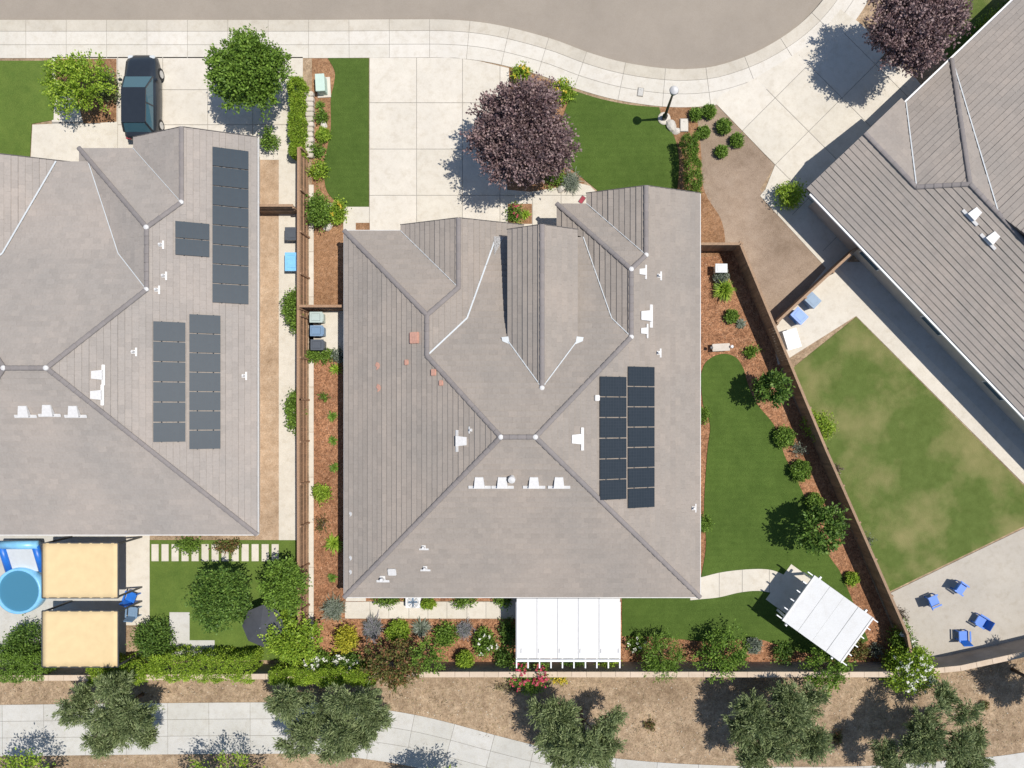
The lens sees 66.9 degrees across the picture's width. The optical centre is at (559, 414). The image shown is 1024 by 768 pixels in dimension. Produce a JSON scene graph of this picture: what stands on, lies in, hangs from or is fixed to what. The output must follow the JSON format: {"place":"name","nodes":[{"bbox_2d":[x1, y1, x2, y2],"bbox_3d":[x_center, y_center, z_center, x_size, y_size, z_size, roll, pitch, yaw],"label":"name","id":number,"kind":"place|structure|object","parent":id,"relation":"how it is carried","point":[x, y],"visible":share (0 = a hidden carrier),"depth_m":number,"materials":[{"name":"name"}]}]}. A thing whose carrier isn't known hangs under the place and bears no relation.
{"place":"outdoors","nodes":[
{"label":"outdoors","id":0,"kind":"place"},
{"bbox_2d":[0,61,53,156],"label":"lawn","id":1,"kind":"structure","parent":0,"point":[24,103],"depth_m":44.16,"materials":[{"name":"plant"}]},
{"bbox_2d":[0,126,259,536],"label":"house","id":2,"kind":"structure","parent":0,"point":[129,341],"depth_m":40.14,"materials":[{"name":"tile"}]},
{"bbox_2d":[52,57,302,159],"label":"driveway","id":3,"kind":"structure","parent":0,"point":[188,100],"depth_m":44.16,"materials":[{"name":"concrete"}]},
{"bbox_2d":[55,59,116,123],"bbox_3d":[-27.057,-18.486,44.155,3.486,0.001,3.714,0,90,0],"label":"mulch bed","id":4,"kind":"object","parent":3,"relation":"on","point":[95,114],"visible":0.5,"depth_m":44.16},
{"bbox_2d":[37,49,117,120],"bbox_3d":[-26.283,-18.043,42.561,3.999,3.384,3.785,0,90,0],"label":"green street tree","id":5,"kind":"object","parent":4,"relation":"on","point":[72,68],"visible":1,"depth_m":41.92,"materials":[{"name":"green plant"}]},
{"bbox_2d":[118,55,164,140],"bbox_3d":[-23.509,-17.863,43.385,2.200,1.559,4.800,0,90,0],"label":"parked car","id":6,"kind":"object","parent":3,"relation":"on","point":[141,99],"visible":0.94,"depth_m":43.05,"materials":[{"name":"metal"}]},
{"bbox_2d":[150,540,304,659],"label":"lawn","id":7,"kind":"structure","parent":0,"point":[171,581],"depth_m":44.16,"materials":[{"name":"plant"}]},
{"bbox_2d":[125,615,178,661],"bbox_3d":[-22.777,12.620,43.192,2.763,2.170,2.720,0,90,0],"label":"leafy shrub","id":8,"kind":"object","parent":7,"relation":"on","point":[146,641],"visible":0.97,"depth_m":43.01,"materials":[{"name":"green plant"}]},
{"bbox_2d":[169,612,214,654],"bbox_3d":[-21.000,12.486,44.170,2.572,0.060,2.457,0,90,0],"label":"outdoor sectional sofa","id":9,"kind":"object","parent":7,"relation":"on","point":[179,622],"visible":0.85,"depth_m":44.14,"materials":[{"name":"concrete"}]},
{"bbox_2d":[151,544,278,560],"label":"stepping path","id":10,"kind":"structure","parent":7,"relation":"on","point":[205,552],"depth_m":44.15,"materials":[{"name":"concrete"}]},
{"bbox_2d":[180,563,252,634],"bbox_3d":[-18.480,9.891,42.132,4.039,4.244,3.900,0,90,0],"label":"garden tree","id":11,"kind":"object","parent":7,"relation":"on","point":[217,614],"visible":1,"depth_m":41.04,"materials":[{"name":"green plant"}]},
{"bbox_2d":[242,605,283,646],"bbox_3d":[-16.127,11.457,42.860,2.125,2.600,2.125,22,90,0],"label":"garden umbrella","id":12,"kind":"object","parent":7,"relation":"on","point":[254,623],"visible":0.84,"depth_m":41.90,"materials":[{"name":"grey fabric"}]},
{"bbox_2d":[255,554,312,618],"bbox_3d":[-14.999,9.286,42.528,2.870,3.450,3.502,14,90,0],"label":"garden tree","id":13,"kind":"object","parent":7,"relation":"on","point":[280,593],"visible":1,"depth_m":41.71,"materials":[{"name":"green plant"}]},
{"bbox_2d":[257,606,323,667],"bbox_3d":[-14.709,12.134,42.605,3.821,3.296,3.042,33,90,0],"label":"garden tree","id":14,"kind":"object","parent":7,"relation":"on","point":[283,647],"visible":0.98,"depth_m":41.86,"materials":[{"name":"green plant"}]},
{"bbox_2d":[324,58,368,206],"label":"lawn","id":15,"kind":"structure","parent":0,"point":[346,160],"depth_m":44.16,"materials":[{"name":"plant"}]},
{"bbox_2d":[0,0,821,68],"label":"road","id":16,"kind":"structure","parent":0,"point":[681,34],"depth_m":44.33,"materials":[{"name":"asphalt"}]},
{"bbox_2d":[0,0,835,79],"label":"curb","id":17,"kind":"structure","parent":16,"relation":"on","point":[810,21],"depth_m":44.16,"materials":[{"name":"concrete"}]},
{"bbox_2d":[0,0,866,106],"bbox_3d":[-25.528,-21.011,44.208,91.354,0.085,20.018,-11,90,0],"label":"pavement","id":18,"kind":"structure","parent":0,"point":[173,44],"depth_m":44.16,"materials":[{"name":"concrete"}]},
{"bbox_2d":[370,58,594,229],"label":"driveway","id":19,"kind":"structure","parent":0,"point":[393,126],"depth_m":44.16,"materials":[{"name":"concrete"}]},
{"bbox_2d":[369,58,585,224],"bbox_3d":[-5.029,-14.914,44.188,14.629,0.001,10.972,0,90,0],"label":"joint","id":20,"kind":"object","parent":19,"relation":"attached to","point":[462,195],"visible":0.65,"depth_m":44.19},
{"bbox_2d":[500,598,516,618],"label":"patio","id":21,"kind":"structure","parent":0,"point":[514,599],"depth_m":44.16,"materials":[{"name":"concrete"}]},
{"bbox_2d":[516,598,620,667],"bbox_3d":[0.444,11.752,42.806,5.643,2.707,3.826,0,90,0],"label":"patio cover","id":22,"kind":"object","parent":21,"relation":"on","point":[562,630],"visible":1,"depth_m":41.57,"materials":[{"name":"metal"}]},
{"bbox_2d":[0,0,1023,767],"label":"ground","id":23,"kind":"structure","parent":0,"point":[682,718],"depth_m":44.20,"materials":[{"name":"soil"}]},
{"bbox_2d":[0,643,54,685],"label":"hedge","id":24,"kind":"object","parent":23,"relation":"on","point":[10,670],"visible":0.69,"depth_m":42.27,"materials":[{"name":"green plant"}]},
{"bbox_2d":[0,747,55,767],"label":"verge tree","id":25,"kind":"object","parent":23,"relation":"on","point":[19,761],"visible":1,"depth_m":41.14,"materials":[{"name":"green plant"}]},
{"bbox_2d":[0,536,125,664],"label":"patio","id":26,"kind":"structure","parent":23,"relation":"on","point":[8,620],"depth_m":44.16,"materials":[{"name":"concrete"}]},
{"bbox_2d":[0,541,40,571],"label":"water slide","id":27,"kind":"object","parent":26,"relation":"on","point":[17,554],"visible":0.85,"depth_m":43.34,"materials":[{"name":"blue plastic"}]},
{"bbox_2d":[0,614,40,670],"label":"leafy shrub","id":28,"kind":"object","parent":26,"relation":"on","point":[20,638],"visible":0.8,"depth_m":43.07,"materials":[{"name":"green plant"}]},
{"bbox_2d":[0,567,45,613],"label":"round pool","id":29,"kind":"structure","parent":26,"relation":"on","point":[20,590],"depth_m":43.56,"materials":[{"name":"liquid"}]},
{"bbox_2d":[41,536,141,598],"bbox_3d":[-25.877,8.383,42.926,4.157,2.477,3.025,0,90,0],"label":"shade canopy","id":30,"kind":"object","parent":26,"relation":"on","point":[79,570],"visible":0.98,"depth_m":41.73,"materials":[{"name":"beige fabric"}]},
{"bbox_2d":[41,600,142,667],"bbox_3d":[-25.877,12.076,42.926,4.157,2.477,3.079,0,90,0],"label":"shade canopy","id":31,"kind":"object","parent":26,"relation":"on","point":[79,638],"visible":1,"depth_m":41.73,"materials":[{"name":"beige fabric"}]},
{"bbox_2d":[31,124,117,160],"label":"walkway","id":32,"kind":"structure","parent":23,"relation":"on","point":[58,141],"depth_m":44.15,"materials":[{"name":"concrete"}]},
{"bbox_2d":[47,670,165,760],"bbox_3d":[-23.775,16.026,41.904,4.734,4.698,5.366,-38,90,0],"label":"olive tree","id":33,"kind":"object","parent":23,"relation":"on","point":[126,717],"visible":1,"depth_m":40.65,"materials":[{"name":"green plant"}]},
{"bbox_2d":[85,651,157,685],"bbox_3d":[-24.243,14.166,43.141,3.512,2.210,1.592,0,90,0],"label":"hedge","id":34,"kind":"object","parent":23,"relation":"on","point":[142,673],"visible":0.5,"depth_m":42.28,"materials":[{"name":"green plant"}]},
{"bbox_2d":[126,536,149,624],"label":"walkway","id":35,"kind":"structure","parent":23,"relation":"on","point":[137,563],"depth_m":44.16,"materials":[{"name":"concrete"}]},
{"bbox_2d":[0,664,300,680],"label":"block wall","id":36,"kind":"structure","parent":23,"relation":"on","point":[75,674],"depth_m":42.59,"materials":[{"name":"concrete"}]},
{"bbox_2d":[146,644,264,684],"bbox_3d":[-19.700,13.906,43.143,5.915,2.257,1.879,0,90,0],"label":"hedge","id":37,"kind":"object","parent":23,"relation":"on","point":[159,663],"visible":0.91,"depth_m":42.29,"materials":[{"name":"green plant"}]},
{"bbox_2d":[202,23,296,121],"bbox_3d":[-16.283,-17.917,41.521,4.602,5.464,4.817,44,90,0],"label":"green street tree","id":38,"kind":"object","parent":23,"relation":"on","point":[243,63],"visible":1,"depth_m":39.86,"materials":[{"name":"green plant"}]},
{"bbox_2d":[255,160,278,539],"bbox_3d":[-16.743,-3.857,44.192,1.371,0.001,22.571,0,90,0],"label":"mulch bed","id":39,"kind":"object","parent":23,"relation":"on","point":[269,368],"visible":0.83,"depth_m":44.19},
{"bbox_2d":[259,204,296,213],"bbox_3d":[-15.943,-11.446,43.289,2.729,1.822,0.220,0,90,0],"label":"wood fence","id":40,"kind":"object","parent":23,"relation":"on","point":[277,209],"visible":0.68,"depth_m":43.09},
{"bbox_2d":[279,150,296,539],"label":"walkway","id":41,"kind":"structure","parent":23,"relation":"on","point":[287,382],"depth_m":44.16,"materials":[{"name":"concrete"}]},
{"bbox_2d":[278,287,305,334],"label":"leafy shrub","id":42,"kind":"object","parent":23,"relation":"on","point":[290,302],"visible":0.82,"depth_m":43.27,"materials":[{"name":"green plant"}]},
{"bbox_2d":[280,387,307,435],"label":"leafy shrub","id":43,"kind":"object","parent":23,"relation":"on","point":[290,406],"visible":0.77,"depth_m":43.31,"materials":[{"name":"green plant"}]},
{"bbox_2d":[286,75,311,161],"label":"hedge","id":44,"kind":"object","parent":23,"relation":"on","point":[295,132],"visible":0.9,"depth_m":42.97,"materials":[{"name":"green plant"}]},
{"bbox_2d":[297,147,309,651],"bbox_3d":[-14.374,-0.800,43.389,0.249,1.622,27.986,0,90,0],"label":"wood fence","id":45,"kind":"object","parent":23,"relation":"on","point":[303,237],"visible":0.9,"depth_m":43.26,"materials":[{"name":"wood"}]},
{"bbox_2d":[305,91,314,158],"bbox_3d":[-14.239,-16.496,44.030,0.530,0.360,3.764,0,90,0],"label":"stone edging","id":46,"kind":"object","parent":23,"relation":"on","point":[310,110],"visible":0.8,"depth_m":43.87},
{"bbox_2d":[309,185,313,650],"bbox_3d":[-14.200,0.286,44.175,0.266,0.050,26.857,0,90,0],"label":"mow strip","id":47,"kind":"object","parent":23,"relation":"on","point":[311,426],"visible":0.83,"depth_m":44.15,"materials":[{"name":"concrete"}]},
{"bbox_2d":[267,656,380,687],"bbox_3d":[-13.029,14.352,43.117,6.030,2.306,1.438,0,90,0],"label":"hedge","id":48,"kind":"object","parent":23,"relation":"on","point":[352,676],"visible":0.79,"depth_m":42.20,"materials":[{"name":"green plant"}]},
{"bbox_2d":[309,311,343,356],"bbox_3d":[-13.114,-4.629,44.175,2.457,0.050,2.628,0,90,0],"label":"bin pad","id":49,"kind":"object","parent":23,"relation":"on","point":[333,324],"visible":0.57,"depth_m":44.15,"materials":[{"name":"concrete"}]},
{"bbox_2d":[312,58,343,305],"bbox_3d":[-13.200,-13.186,44.192,1.943,0.001,14.371,0,90,0],"label":"mulch bed","id":50,"kind":"object","parent":23,"relation":"on","point":[322,240],"visible":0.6,"depth_m":44.19,"materials":[{"name":"wood"}]},
{"bbox_2d":[304,186,331,231],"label":"leafy shrub","id":51,"kind":"object","parent":50,"relation":"on","point":[316,212],"visible":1,"depth_m":42.99,"materials":[{"name":"green plant"}]},
{"bbox_2d":[326,194,351,225],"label":"leafy shrub","id":52,"kind":"object","parent":50,"relation":"on","point":[336,214],"visible":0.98,"depth_m":43.69,"materials":[{"name":"green plant"}]},
{"bbox_2d":[263,680,394,766],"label":"olive tree","id":53,"kind":"object","parent":23,"relation":"on","point":[341,731],"visible":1,"depth_m":40.64,"materials":[{"name":"green plant"}]},
{"bbox_2d":[343,207,368,229],"bbox_3d":[-11.643,-11.200,44.180,1.457,0.040,1.371,0,90,0],"label":"step pad","id":54,"kind":"object","parent":23,"relation":"on","point":[354,215],"visible":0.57,"depth_m":44.16,"materials":[{"name":"concrete"}]},
{"bbox_2d":[314,357,515,661],"bbox_3d":[-8.314,5.629,44.192,11.714,0.001,18.000,0,90,0],"label":"mulch bed","id":55,"kind":"object","parent":23,"relation":"on","point":[336,522],"visible":0.33,"depth_m":44.19,"materials":[{"name":"brown wood"}]},
{"bbox_2d":[319,594,346,621],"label":"lavender bush","id":56,"kind":"object","parent":55,"relation":"on","point":[334,609],"visible":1,"depth_m":43.81,"materials":[{"name":"green plant"}]},
{"bbox_2d":[330,619,360,655],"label":"leafy shrub","id":57,"kind":"object","parent":55,"relation":"on","point":[346,643],"visible":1,"depth_m":43.20,"materials":[{"name":"yellow plant"}]},
{"bbox_2d":[329,648,365,670],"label":"leafy shrub","id":58,"kind":"object","parent":55,"relation":"on","point":[352,660],"visible":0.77,"depth_m":43.14,"materials":[{"name":"green plant"}]},
{"bbox_2d":[361,611,384,644],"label":"lavender bush","id":59,"kind":"object","parent":55,"relation":"on","point":[372,627],"visible":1,"depth_m":43.80,"materials":[{"name":"grey plant"}]},
{"bbox_2d":[357,635,426,693],"bbox_3d":[-9.053,13.470,42.665,3.865,3.175,3.010,0,90,0],"label":"crape myrtle tree","id":60,"kind":"object","parent":55,"relation":"on","point":[396,676],"visible":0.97,"depth_m":41.73,"materials":[{"name":"green plant"}]},
{"bbox_2d":[384,618,410,644],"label":"clipped bush","id":61,"kind":"object","parent":55,"relation":"on","point":[391,632],"visible":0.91,"depth_m":43.46,"materials":[{"name":"green plant"}]},
{"bbox_2d":[406,635,447,681],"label":"shrub","id":62,"kind":"object","parent":55,"relation":"on","point":[432,651],"visible":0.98,"depth_m":41.99,"materials":[{"name":"green plant"}]},
{"bbox_2d":[430,620,460,649],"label":"leafy shrub","id":63,"kind":"object","parent":55,"relation":"on","point":[445,640],"visible":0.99,"depth_m":43.55,"materials":[{"name":"green plant"}]},
{"bbox_2d":[471,626,502,659],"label":"leafy shrub","id":64,"kind":"object","parent":55,"relation":"on","point":[486,640],"visible":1,"depth_m":43.48,"materials":[{"name":"green plant"}]},
{"bbox_2d":[495,615,515,650],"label":"leafy shrub","id":65,"kind":"object","parent":55,"relation":"on","point":[508,632],"visible":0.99,"depth_m":43.60,"materials":[{"name":"green plant"}]},
{"bbox_2d":[345,602,515,617],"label":"walkway","id":66,"kind":"structure","parent":23,"relation":"on","point":[440,610],"depth_m":44.16,"materials":[{"name":"concrete"}]},
{"bbox_2d":[0,664,1022,767],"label":"dry grass","id":67,"kind":"structure","parent":23,"relation":"on","point":[654,711],"depth_m":44.18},
{"bbox_2d":[0,702,1023,767],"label":"trail","id":68,"kind":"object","parent":23,"relation":"on","point":[198,728],"visible":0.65,"depth_m":44.16,"materials":[{"name":"concrete"}]},
{"bbox_2d":[4,665,1023,767],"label":"pebbles","id":69,"kind":"object","parent":23,"relation":"on","point":[607,710],"visible":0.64,"depth_m":44.18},
{"bbox_2d":[504,658,531,693],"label":"leafy shrub","id":70,"kind":"object","parent":23,"relation":"on","point":[516,679],"visible":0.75,"depth_m":42.55,"materials":[{"name":"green plant"}]},
{"bbox_2d":[507,67,583,191],"bbox_3d":[-0.873,-16.286,44.192,4.604,0.001,7.764,0,90,0],"label":"mulch bed","id":71,"kind":"object","parent":23,"relation":"on","point":[537,187],"visible":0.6,"depth_m":44.19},
{"bbox_2d":[458,71,581,189],"bbox_3d":[-2.120,-14.644,41.143,6.216,6.220,5.810,-13,90,0],"label":"purple plum tree","id":72,"kind":"object","parent":71,"relation":"on","point":[523,133],"visible":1,"depth_m":39.30,"materials":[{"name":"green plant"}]},
{"bbox_2d":[523,693,628,767],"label":"olive tree","id":73,"kind":"object","parent":23,"relation":"on","point":[562,738],"visible":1,"depth_m":40.62,"materials":[{"name":"green plant"}]},
{"bbox_2d":[298,662,892,677],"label":"block wall","id":74,"kind":"structure","parent":23,"relation":"on","point":[754,669],"depth_m":42.52,"materials":[{"name":"concrete"}]},
{"bbox_2d":[660,107,724,256],"bbox_3d":[7.464,-13.393,44.192,2.367,0.001,8.976,-14,90,0],"label":"mulch bed","id":75,"kind":"object","parent":23,"relation":"on","point":[676,114],"visible":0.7,"depth_m":44.19,"materials":[{"name":"wood"}]},
{"bbox_2d":[678,132,703,192],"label":"hedge","id":76,"kind":"object","parent":75,"relation":"on","point":[693,145],"visible":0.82,"depth_m":42.49,"materials":[{"name":"green plant"}]},
{"bbox_2d":[620,251,896,662],"bbox_3d":[8.400,2.600,44.194,21.714,0.001,24.057,0,90,0],"label":"mulch bed","id":77,"kind":"object","parent":23,"relation":"on","point":[848,555],"visible":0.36,"depth_m":44.19,"materials":[{"name":"brown wood"}]},
{"bbox_2d":[314,252,878,660],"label":"bark chips","id":78,"kind":"object","parent":77,"relation":"on","point":[505,622],"visible":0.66,"depth_m":44.18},
{"bbox_2d":[638,626,687,683],"bbox_3d":[5.653,13.325,42.851,2.970,2.804,3.072,0,90,0],"label":"wispy shrub","id":79,"kind":"object","parent":77,"relation":"on","point":[664,664],"visible":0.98,"depth_m":42.51,"materials":[{"name":"green plant"}]},
{"bbox_2d":[691,618,751,683],"bbox_3d":[8.841,13.234,42.801,3.572,2.902,3.155,-20,90,0],"label":"flowering shrub","id":80,"kind":"object","parent":77,"relation":"on","point":[738,657],"visible":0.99,"depth_m":42.44,"materials":[{"name":"green plant"}]},
{"bbox_2d":[751,367,795,408],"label":"citrus tree","id":81,"kind":"object","parent":77,"relation":"on","point":[764,383],"visible":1,"depth_m":41.61,"materials":[{"name":"green plant"}]},
{"bbox_2d":[772,424,797,449],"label":"clipped bush","id":82,"kind":"object","parent":77,"relation":"on","point":[780,434],"visible":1,"depth_m":43.58,"materials":[{"name":"green plant"}]},
{"bbox_2d":[766,564,809,613],"bbox_3d":[14.091,10.684,44.167,3.996,0.066,2.479,36,90,0],"label":"gazebo pad","id":83,"kind":"object","parent":77,"relation":"on","point":[784,590],"visible":0.36,"depth_m":44.13,"materials":[{"name":"concrete"}]},
{"bbox_2d":[776,571,877,665],"bbox_3d":[14.406,10.973,42.840,4.646,2.600,3.279,36,90,0],"label":"gazebo","id":84,"kind":"object","parent":83,"relation":"on","point":[828,619],"visible":1,"depth_m":41.58,"materials":[{"name":"white paint"}]},
{"bbox_2d":[788,458,811,483],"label":"clipped bush","id":85,"kind":"object","parent":77,"relation":"on","point":[799,472],"visible":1,"depth_m":43.52,"materials":[{"name":"green plant"}]},
{"bbox_2d":[701,241,913,658],"bbox_3d":[14.362,1.476,43.264,2.366,1.872,25.958,-27,90,0],"label":"wood fence","id":86,"kind":"object","parent":77,"relation":"on","point":[819,444],"visible":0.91,"depth_m":43.01,"materials":[{"name":"wood"}]},
{"bbox_2d":[789,501,851,559],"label":"citrus tree","id":87,"kind":"object","parent":77,"relation":"on","point":[823,516],"visible":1,"depth_m":41.39,"materials":[{"name":"green plant"}]},
{"bbox_2d":[798,645,857,698],"bbox_3d":[14.662,13.936,42.756,3.035,2.993,2.943,-41,90,0],"label":"leafy tall shrub","id":88,"kind":"object","parent":77,"relation":"on","point":[840,667],"visible":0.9,"depth_m":42.25,"materials":[{"name":"green plant"}]},
{"bbox_2d":[691,105,825,320],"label":"bare yard","id":89,"kind":"structure","parent":23,"relation":"on","point":[788,267],"depth_m":44.20,"materials":[{"name":"soil"}]},
{"bbox_2d":[722,679,834,767],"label":"olive tree","id":90,"kind":"object","parent":23,"relation":"on","point":[759,733],"visible":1,"depth_m":40.75,"materials":[{"name":"green plant"}]},
{"bbox_2d":[773,177,808,210],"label":"leafy shrub","id":91,"kind":"object","parent":23,"relation":"on","point":[790,201],"visible":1,"depth_m":43.20,"materials":[{"name":"green plant"}]},
{"bbox_2d":[774,247,858,324],"bbox_3d":[14.199,-7.171,43.264,6.327,1.872,0.220,-43,90,0],"label":"wood fence","id":92,"kind":"object","parent":23,"relation":"on","point":[810,289],"visible":0.92,"depth_m":42.33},
{"bbox_2d":[760,190,1023,483],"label":"walkway","id":93,"kind":"structure","parent":23,"relation":"on","point":[841,295],"depth_m":44.17,"materials":[{"name":"concrete"}]},
{"bbox_2d":[879,643,941,699],"bbox_3d":[19.383,14.028,42.732,3.553,3.052,3.193,0,90,0],"label":"leafy shrub","id":94,"kind":"object","parent":23,"relation":"on","point":[901,660],"visible":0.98,"depth_m":42.13,"materials":[{"name":"green plant"}]},
{"bbox_2d":[806,0,1023,432],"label":"house","id":95,"kind":"structure","parent":23,"relation":"on","point":[917,196],"depth_m":40.59,"materials":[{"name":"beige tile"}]},
{"bbox_2d":[861,0,974,77],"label":"purple plum tree","id":96,"kind":"object","parent":23,"relation":"on","point":[908,33],"visible":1,"depth_m":39.44,"materials":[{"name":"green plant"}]},
{"bbox_2d":[867,676,995,767],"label":"olive tree","id":97,"kind":"object","parent":23,"relation":"on","point":[926,739],"visible":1,"depth_m":40.59,"materials":[{"name":"green plant"}]},
{"bbox_2d":[860,0,1006,84],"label":"verge","id":98,"kind":"structure","parent":23,"relation":"on","point":[868,13],"depth_m":44.19,"materials":[{"name":"soil"}]},
{"bbox_2d":[884,638,1023,676],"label":"block wall","id":99,"kind":"structure","parent":23,"relation":"on","point":[987,655],"depth_m":42.91,"materials":[{"name":"concrete"}]},
{"bbox_2d":[342,185,701,598],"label":"house","id":100,"kind":"structure","parent":0,"point":[522,410],"depth_m":40.06,"materials":[{"name":"tile"}]},
{"bbox_2d":[562,91,678,190],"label":"lawn","id":101,"kind":"structure","parent":0,"point":[622,145],"depth_m":44.16,"materials":[{"name":"plant"}]},
{"bbox_2d":[690,569,782,599],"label":"garden path","id":102,"kind":"structure","parent":0,"point":[720,584],"depth_m":44.14,"materials":[{"name":"concrete"}]},
{"bbox_2d":[622,354,867,652],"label":"lawn","id":103,"kind":"structure","parent":0,"point":[754,503],"depth_m":44.16,"materials":[{"name":"plant"}]},
{"bbox_2d":[716,10,920,265],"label":"driveway","id":104,"kind":"structure","parent":0,"point":[808,97],"depth_m":44.16,"materials":[{"name":"concrete"}]},
{"bbox_2d":[791,317,1023,590],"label":"lawn","id":105,"kind":"structure","parent":0,"point":[930,481],"depth_m":44.16,"materials":[{"name":"plant"}]},
{"bbox_2d":[799,409,837,442],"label":"leafy shrub","id":106,"kind":"object","parent":105,"relation":"on","point":[822,420],"visible":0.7,"depth_m":43.32,"materials":[{"name":"green plant"}]},
{"bbox_2d":[838,262,1023,452],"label":"side yard path","id":107,"kind":"structure","parent":0,"point":[866,282],"depth_m":44.17,"materials":[{"name":"concrete"}]},
{"bbox_2d":[891,528,1023,656],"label":"patio","id":108,"kind":"structure","parent":0,"point":[991,575],"depth_m":44.16,"materials":[{"name":"concrete"}]},
{"bbox_2d":[942,0,1004,57],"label":"lawn","id":109,"kind":"structure","parent":0,"point":[980,8],"depth_m":44.17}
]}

